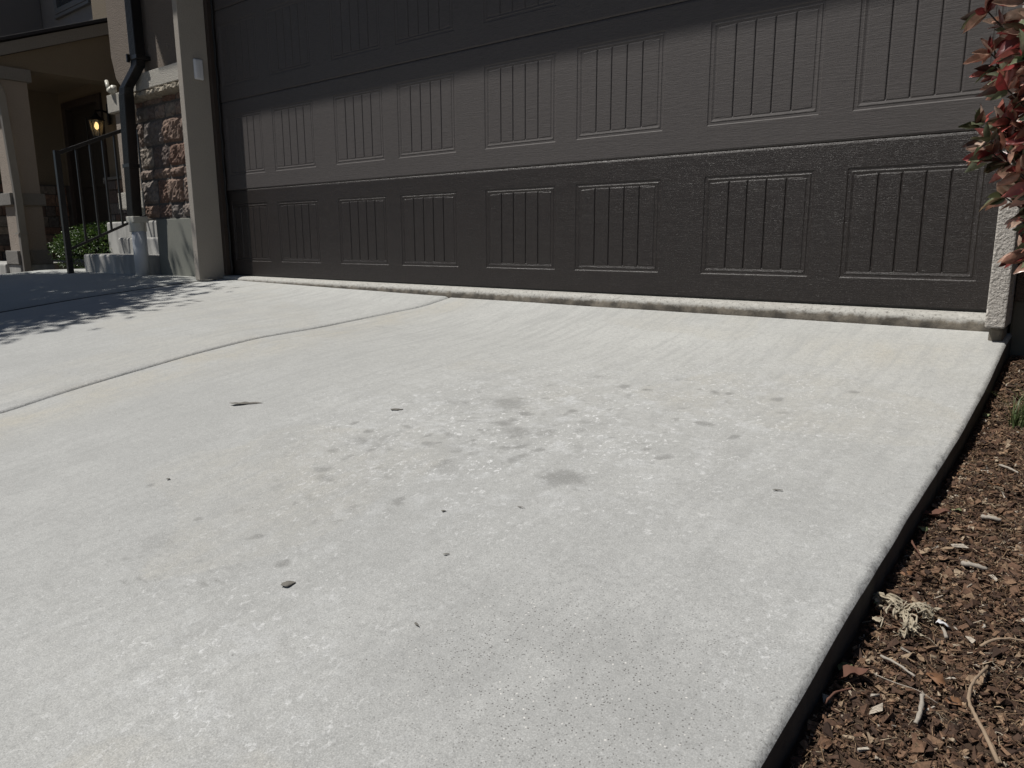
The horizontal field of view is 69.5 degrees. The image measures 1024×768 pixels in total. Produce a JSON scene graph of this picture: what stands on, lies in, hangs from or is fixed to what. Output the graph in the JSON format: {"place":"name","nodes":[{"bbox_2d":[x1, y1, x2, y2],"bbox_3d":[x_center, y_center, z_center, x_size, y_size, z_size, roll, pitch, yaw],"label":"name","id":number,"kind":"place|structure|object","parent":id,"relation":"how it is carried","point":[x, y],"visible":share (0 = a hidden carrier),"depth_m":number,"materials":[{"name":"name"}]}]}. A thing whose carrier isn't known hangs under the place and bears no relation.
{"place":"outdoors","nodes":[
{"label":"outdoors","id":0,"kind":"place"},
{"bbox_2d":[0,269,206,312],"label":"walkway","id":1,"kind":"structure","parent":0,"point":[23,290],"depth_m":5.43,"materials":[{"name":"grey concrete"}]},
{"bbox_2d":[53,123,146,273],"bbox_3d":[-3.673,-1.725,6.733,0.044,1.391,0.840,9,14,38],"label":"handrail","id":2,"kind":"object","parent":1,"relation":"on","point":[68,248],"visible":0.72,"depth_m":6.56,"materials":[{"name":"black metal"}]},
{"bbox_2d":[84,220,160,274],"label":"entry steps","id":3,"kind":"structure","parent":1,"relation":"on","point":[119,259],"depth_m":6.51,"materials":[{"name":"concrete"}]},
{"bbox_2d":[126,216,149,275],"bbox_3d":[-3.011,-1.101,5.974,0.135,0.495,0.128,9,14,38],"label":"drain pipe","id":4,"kind":"object","parent":1,"relation":"on","point":[137,227],"visible":0.91,"depth_m":5.92,"materials":[{"name":"white plastic"}]},
{"bbox_2d":[0,279,447,413],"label":"driveway","id":5,"kind":"structure","parent":0,"point":[47,351],"depth_m":3.81,"materials":[{"name":"concrete"}]},
{"bbox_2d":[0,298,1011,767],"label":"driveway","id":6,"kind":"structure","parent":0,"point":[688,552],"depth_m":1.43,"materials":[{"name":"concrete"}]},
{"bbox_2d":[231,402,260,403],"bbox_3d":[-0.851,0.060,2.387,0.125,0.002,0.034,-1,11,-2],"label":"leaf scrap","id":7,"kind":"object","parent":6,"relation":"on","point":[245,402],"visible":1,"depth_m":2.38,"materials":[{"name":"plant"}]},
{"bbox_2d":[281,581,294,586],"bbox_3d":[-0.397,0.352,1.306,0.019,0.001,0.024,9,14,38],"label":"leaf scrap","id":8,"kind":"object","parent":6,"relation":"on","point":[287,583],"visible":1,"depth_m":1.30,"materials":[{"name":"beige plant"}]},
{"bbox_3d":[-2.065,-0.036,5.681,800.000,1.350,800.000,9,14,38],"label":"ground","id":9,"kind":"structure","parent":0,"visible":0},
{"bbox_2d":[0,0,126,273],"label":"neighbouring house","id":10,"kind":"structure","parent":9,"relation":"on","point":[56,68],"depth_m":9.23,"materials":[{"name":"beige paint"}]},
{"bbox_2d":[0,83,31,271],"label":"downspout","id":11,"kind":"object","parent":10,"relation":"attached to","point":[22,233],"visible":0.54,"depth_m":7.96,"materials":[{"name":"beige paint"}]},
{"bbox_2d":[53,0,90,19],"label":"window","id":12,"kind":"structure","parent":10,"relation":"in","point":[62,8],"depth_m":11.51,"materials":[{"name":"glass"}]},
{"bbox_2d":[61,93,109,258],"bbox_3d":[-5.548,-2.693,9.800,1.190,2.060,0.150,9,14,38],"label":"door","id":13,"kind":"structure","parent":10,"relation":"in","point":[75,113],"depth_m":9.86,"materials":[{"name":"wood"}]},
{"bbox_2d":[87,104,109,137],"bbox_3d":[-5.048,-3.221,9.019,0.255,0.405,0.188,-7,13,-30],"label":"wall lantern","id":14,"kind":"object","parent":10,"relation":"attached to","point":[95,118],"depth_m":9.00,"materials":[{"name":"black metal"}]},
{"bbox_2d":[47,219,120,268],"bbox_3d":[-4.362,-1.456,8.114,1.300,0.710,1.296,9,14,38],"label":"boxwood shrub","id":15,"kind":"object","parent":9,"relation":"on","point":[73,237],"visible":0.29,"depth_m":7.75,"materials":[{"name":"green plant"}]},
{"bbox_2d":[134,0,1023,356],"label":"townhouse","id":16,"kind":"structure","parent":9,"relation":"on","point":[784,158],"depth_m":3.45,"materials":[{"name":"brown paint"}]},
{"bbox_2d":[105,0,152,220],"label":"porch pillar","id":17,"kind":"structure","parent":16,"relation":"attached to","point":[117,29],"depth_m":7.01,"materials":[{"name":"grey concrete"}]},
{"bbox_2d":[105,80,116,93],"bbox_3d":[-3.860,-2.851,7.089,0.149,0.142,0.079,9,14,38],"label":"security camera","id":18,"kind":"object","parent":17,"relation":"on","point":[111,89],"visible":1,"depth_m":7.06,"materials":[{"name":"beige plastic"}]},
{"bbox_2d":[118,0,150,215],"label":"downspout","id":19,"kind":"object","parent":16,"relation":"attached to","point":[137,57],"visible":0.97,"depth_m":5.70,"materials":[{"name":"brown paint"}]},
{"bbox_2d":[193,58,203,79],"bbox_3d":[-2.197,-2.205,5.178,0.024,0.138,0.068,9,14,38],"label":"door sensor","id":20,"kind":"object","parent":16,"relation":"attached to","point":[198,69],"depth_m":5.17,"materials":[{"name":"white plastic"}]},
{"bbox_2d":[212,0,1022,312],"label":"garage door","id":21,"kind":"structure","parent":16,"relation":"in","point":[783,151],"depth_m":3.37,"materials":[{"name":"brown metal"}]},
{"bbox_2d":[782,354,1023,767],"bbox_3d":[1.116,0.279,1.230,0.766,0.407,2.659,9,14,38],"label":"bark mulch","id":22,"kind":"object","parent":9,"relation":"on","point":[832,726],"visible":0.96,"depth_m":1.09,"materials":[{"name":"brown wood"}]},
{"bbox_2d":[823,687,852,704],"bbox_3d":[0.436,0.417,0.990,0.051,0.012,0.008,-5,12,-25],"label":"dark twig","id":23,"kind":"object","parent":22,"relation":"on","point":[827,699],"visible":1,"depth_m":0.99,"materials":[{"name":"brown wood"}]},
{"bbox_2d":[837,665,868,679],"bbox_3d":[0.475,0.405,1.029,0.040,0.022,0.021,3,12,15],"label":"dry leaf","id":24,"kind":"object","parent":22,"relation":"on","point":[846,670],"visible":1,"depth_m":1.03,"materials":[{"name":"brown plant"}]},
{"bbox_2d":[872,616,883,627],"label":"pale leaf","id":25,"kind":"object","parent":22,"relation":"on","point":[877,619],"visible":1,"depth_m":1.14,"materials":[{"name":"beige plant"}]},
{"bbox_2d":[880,655,915,676],"bbox_3d":[0.540,0.394,1.034,0.006,0.007,0.058,-4,12,-20],"label":"splinter","id":26,"kind":"object","parent":22,"relation":"on","point":[896,663],"visible":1,"depth_m":1.03,"materials":[{"name":"brown wood"}]},
{"bbox_2d":[874,674,936,702],"bbox_3d":[0.523,0.405,0.987,0.006,0.011,0.088,-7,13,-30],"label":"thin straw","id":27,"kind":"object","parent":22,"relation":"on","point":[903,685],"visible":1,"depth_m":0.99,"materials":[{"name":"brown plant"}]},
{"bbox_2d":[898,570,913,575],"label":"dry leaf","id":28,"kind":"object","parent":22,"relation":"on","point":[908,572],"visible":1,"depth_m":1.28,"materials":[{"name":"brown plant"}]},
{"bbox_2d":[872,592,941,637],"bbox_3d":[0.601,0.359,1.145,0.100,0.042,0.112,9,14,38],"label":"dry tuft","id":29,"kind":"object","parent":22,"relation":"on","point":[890,599],"visible":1,"depth_m":1.15,"materials":[{"name":"beige plant"}]},
{"bbox_2d":[911,540,922,557],"bbox_3d":[0.729,0.297,1.332,0.006,0.010,0.063,2,11,12],"label":"red twig","id":30,"kind":"object","parent":22,"relation":"on","point":[913,544],"visible":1,"depth_m":1.33,"materials":[{"name":"red wood"}]},
{"bbox_2d":[913,693,924,724],"bbox_3d":[0.522,0.417,0.947,0.009,0.021,0.048,9,14,38],"label":"straight stick","id":31,"kind":"object","parent":22,"relation":"on","point":[916,721],"visible":1,"depth_m":0.95,"materials":[{"name":"brown wood"}]},
{"bbox_2d":[918,525,927,531],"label":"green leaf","id":32,"kind":"object","parent":22,"relation":"on","point":[925,529],"visible":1,"depth_m":1.43,"materials":[{"name":"green plant"}]},
{"bbox_2d":[925,672,945,687],"bbox_3d":[0.579,0.401,1.008,0.019,0.011,0.033,1,11,7],"label":"dry leaf","id":33,"kind":"object","parent":22,"relation":"on","point":[937,678],"visible":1,"depth_m":1.01,"materials":[{"name":"brown plant"}]},
{"bbox_2d":[923,508,951,517],"bbox_3d":[0.845,0.258,1.467,0.051,0.020,0.023,5,12,26],"label":"dry leaf","id":34,"kind":"object","parent":22,"relation":"on","point":[934,513],"visible":1,"depth_m":1.47,"materials":[{"name":"red plant"}]},
{"bbox_2d":[935,619,949,628],"bbox_3d":[0.656,0.366,1.125,0.010,0.010,0.019,-8,14,-36],"label":"white scrap","id":35,"kind":"object","parent":22,"relation":"on","point":[940,622],"visible":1,"depth_m":1.13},
{"bbox_2d":[941,627,948,638],"bbox_3d":[0.642,0.369,1.096,0.006,0.006,0.030,4,12,21],"label":"white sliver","id":36,"kind":"object","parent":22,"relation":"on","point":[945,633],"visible":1,"depth_m":1.09,"materials":[{"name":"brown wood"}]},
{"bbox_2d":[944,696,962,705],"bbox_3d":[0.579,0.418,0.963,0.026,0.013,0.018,9,14,38],"label":"dry leaf","id":37,"kind":"object","parent":22,"relation":"on","point":[957,700],"visible":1,"depth_m":0.96,"materials":[{"name":"brown plant"}]},
{"bbox_2d":[960,561,987,570],"bbox_3d":[0.791,0.311,1.264,0.040,0.012,0.013,9,14,38],"label":"grey chunk","id":38,"kind":"object","parent":22,"relation":"on","point":[970,564],"visible":1,"depth_m":1.26,"materials":[{"name":"brown wood"}]},
{"bbox_2d":[967,665,1000,764],"bbox_3d":[0.595,0.410,0.938,0.031,0.028,0.190,6,13,28],"label":"curved root","id":39,"kind":"object","parent":22,"relation":"on","point":[984,732],"visible":1,"depth_m":0.91,"materials":[{"name":"brown wood"}]},
{"bbox_2d":[980,514,1001,521],"bbox_3d":[0.924,0.259,1.425,0.010,0.012,0.035,-8,14,-35],"label":"pale chip","id":40,"kind":"object","parent":22,"relation":"on","point":[983,516],"visible":1,"depth_m":1.42,"materials":[{"name":"brown wood"}]},
{"bbox_2d":[958,0,1023,273],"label":"red shrub","id":41,"kind":"object","parent":22,"relation":"on","point":[1006,123],"visible":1,"depth_m":1.51,"materials":[{"name":"brown plant"}]},
{"bbox_2d":[979,637,1023,647],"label":"twig","id":42,"kind":"object","parent":22,"relation":"on","point":[983,644],"visible":1,"depth_m":1.05,"materials":[{"name":"brown wood"}]},
{"bbox_2d":[999,464,1018,472],"bbox_3d":[1.124,0.191,1.671,0.006,0.007,0.058,-1,11,-4],"label":"grey stick","id":43,"kind":"object","parent":22,"relation":"on","point":[1004,466],"visible":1,"depth_m":1.67,"materials":[{"name":"brown wood"}]},
{"bbox_2d":[995,388,1023,430],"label":"grass tuft","id":44,"kind":"object","parent":22,"relation":"on","point":[1019,418],"visible":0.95,"depth_m":1.92,"materials":[{"name":"green plant"}]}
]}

